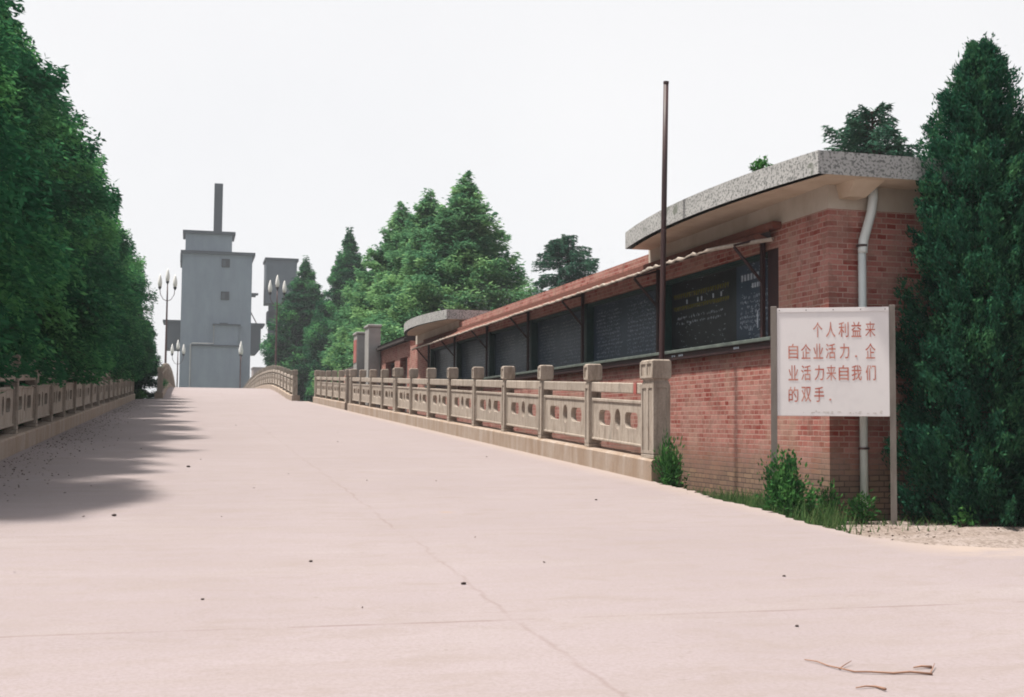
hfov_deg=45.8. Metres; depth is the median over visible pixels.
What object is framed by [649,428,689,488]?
weed clump
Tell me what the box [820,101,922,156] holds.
cedar tree
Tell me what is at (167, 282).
street lamp
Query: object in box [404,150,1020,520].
brick building
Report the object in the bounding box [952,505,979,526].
weed clump
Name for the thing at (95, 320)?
redwood tree
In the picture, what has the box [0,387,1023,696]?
road
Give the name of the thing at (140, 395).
weed clump
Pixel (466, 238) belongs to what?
redwood tree
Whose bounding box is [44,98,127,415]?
redwood tree
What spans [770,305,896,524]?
slogan sign
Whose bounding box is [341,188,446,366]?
redwood tree
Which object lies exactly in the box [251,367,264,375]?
wall
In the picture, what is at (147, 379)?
redwood tree
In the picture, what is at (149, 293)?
redwood tree
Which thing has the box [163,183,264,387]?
concrete tower
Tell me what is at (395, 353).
brick outbuilding
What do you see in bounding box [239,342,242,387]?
street lamp
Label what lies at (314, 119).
sky
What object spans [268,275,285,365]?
street lamp
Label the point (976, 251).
juniper tree
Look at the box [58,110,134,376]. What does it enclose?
redwood tree
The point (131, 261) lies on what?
redwood tree
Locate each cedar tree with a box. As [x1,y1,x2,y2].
[525,234,599,295]
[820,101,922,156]
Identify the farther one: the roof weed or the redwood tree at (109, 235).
the redwood tree at (109, 235)
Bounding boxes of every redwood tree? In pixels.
[0,0,73,393]
[0,0,87,387]
[0,0,134,431]
[0,100,51,364]
[7,28,144,425]
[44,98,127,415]
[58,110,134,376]
[91,154,148,382]
[97,177,154,378]
[110,219,158,372]
[117,239,157,381]
[124,240,156,378]
[134,318,168,398]
[259,255,326,400]
[302,225,366,401]
[312,252,382,399]
[329,201,413,398]
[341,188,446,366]
[375,170,537,344]
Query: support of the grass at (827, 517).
on the ground at (1008, 537)
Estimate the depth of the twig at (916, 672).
5.06 m
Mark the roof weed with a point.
(760, 163)
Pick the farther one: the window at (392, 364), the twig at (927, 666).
the window at (392, 364)
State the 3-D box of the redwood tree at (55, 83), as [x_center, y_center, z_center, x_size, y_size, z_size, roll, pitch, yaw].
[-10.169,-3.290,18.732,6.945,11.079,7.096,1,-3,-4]
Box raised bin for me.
[263,257,298,364]
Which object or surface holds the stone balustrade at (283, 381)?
on the ground at (1008, 537)
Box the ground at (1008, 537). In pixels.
[824,519,1023,547]
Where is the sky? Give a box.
[7,0,1023,398]
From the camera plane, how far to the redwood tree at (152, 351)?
47.98 m
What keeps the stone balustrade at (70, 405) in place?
on the ground at (1008, 537)
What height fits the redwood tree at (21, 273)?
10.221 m
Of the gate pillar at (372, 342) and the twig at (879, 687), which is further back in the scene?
the gate pillar at (372, 342)
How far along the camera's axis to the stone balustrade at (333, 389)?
49.23 m
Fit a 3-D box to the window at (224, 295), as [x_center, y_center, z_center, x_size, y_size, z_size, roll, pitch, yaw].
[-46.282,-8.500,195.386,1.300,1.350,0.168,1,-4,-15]
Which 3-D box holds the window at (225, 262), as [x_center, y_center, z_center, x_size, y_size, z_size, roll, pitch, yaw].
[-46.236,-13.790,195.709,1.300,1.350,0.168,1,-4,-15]
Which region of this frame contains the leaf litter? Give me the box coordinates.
[0,399,1022,607]
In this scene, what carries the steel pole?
on the ground at (1008, 537)
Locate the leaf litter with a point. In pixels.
(337, 441)
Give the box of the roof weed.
[748,155,773,171]
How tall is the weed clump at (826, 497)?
0.556 m
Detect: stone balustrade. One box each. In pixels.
[0,354,134,459]
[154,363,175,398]
[243,365,299,400]
[313,369,349,409]
[347,359,680,487]
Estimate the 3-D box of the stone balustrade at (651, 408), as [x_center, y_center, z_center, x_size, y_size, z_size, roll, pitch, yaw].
[-1.909,1.394,29.071,0.390,2.964,29.574,1,-4,-15]
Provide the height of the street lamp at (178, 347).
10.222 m
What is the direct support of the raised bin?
on the ground at (1008, 537)
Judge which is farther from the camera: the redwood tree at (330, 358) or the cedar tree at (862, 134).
the redwood tree at (330, 358)
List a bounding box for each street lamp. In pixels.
[158,269,176,362]
[171,340,184,386]
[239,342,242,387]
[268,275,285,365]
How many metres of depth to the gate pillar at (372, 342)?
44.48 m
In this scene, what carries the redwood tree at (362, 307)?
on the ground at (1008, 537)
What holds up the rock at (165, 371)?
on the ground at (1008, 537)
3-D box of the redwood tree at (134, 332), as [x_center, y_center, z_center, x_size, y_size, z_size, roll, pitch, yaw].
[-14.982,-2.763,38.552,7.065,10.871,7.332,0,-4,14]
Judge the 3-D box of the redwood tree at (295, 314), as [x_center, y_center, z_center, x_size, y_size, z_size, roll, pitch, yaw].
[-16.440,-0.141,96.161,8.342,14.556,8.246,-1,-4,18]
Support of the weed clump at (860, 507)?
on the ground at (1008, 537)
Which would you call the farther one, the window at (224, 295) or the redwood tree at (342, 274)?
the window at (224, 295)
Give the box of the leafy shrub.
[755,444,822,519]
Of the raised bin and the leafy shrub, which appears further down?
the leafy shrub
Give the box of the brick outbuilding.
[376,335,415,411]
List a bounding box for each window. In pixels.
[221,259,229,266]
[221,291,228,299]
[391,363,394,385]
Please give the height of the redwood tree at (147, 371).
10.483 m
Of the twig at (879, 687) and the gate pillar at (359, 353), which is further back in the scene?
the gate pillar at (359, 353)
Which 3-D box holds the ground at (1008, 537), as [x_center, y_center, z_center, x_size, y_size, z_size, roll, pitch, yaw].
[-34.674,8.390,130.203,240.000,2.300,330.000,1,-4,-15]
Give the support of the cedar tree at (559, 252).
on the ground at (1008, 537)
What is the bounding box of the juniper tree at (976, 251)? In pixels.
[880,32,1023,527]
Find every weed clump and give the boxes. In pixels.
[135,389,147,398]
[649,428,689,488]
[814,477,847,513]
[842,489,881,523]
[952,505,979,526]
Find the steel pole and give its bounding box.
[659,81,668,358]
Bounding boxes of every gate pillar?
[353,332,364,403]
[364,324,381,406]
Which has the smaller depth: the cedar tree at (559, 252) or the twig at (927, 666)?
the twig at (927, 666)
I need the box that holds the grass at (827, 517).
[675,485,1023,534]
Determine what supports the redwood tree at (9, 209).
on the ground at (1008, 537)
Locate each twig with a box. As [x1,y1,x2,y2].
[804,659,934,674]
[856,685,886,689]
[913,665,931,667]

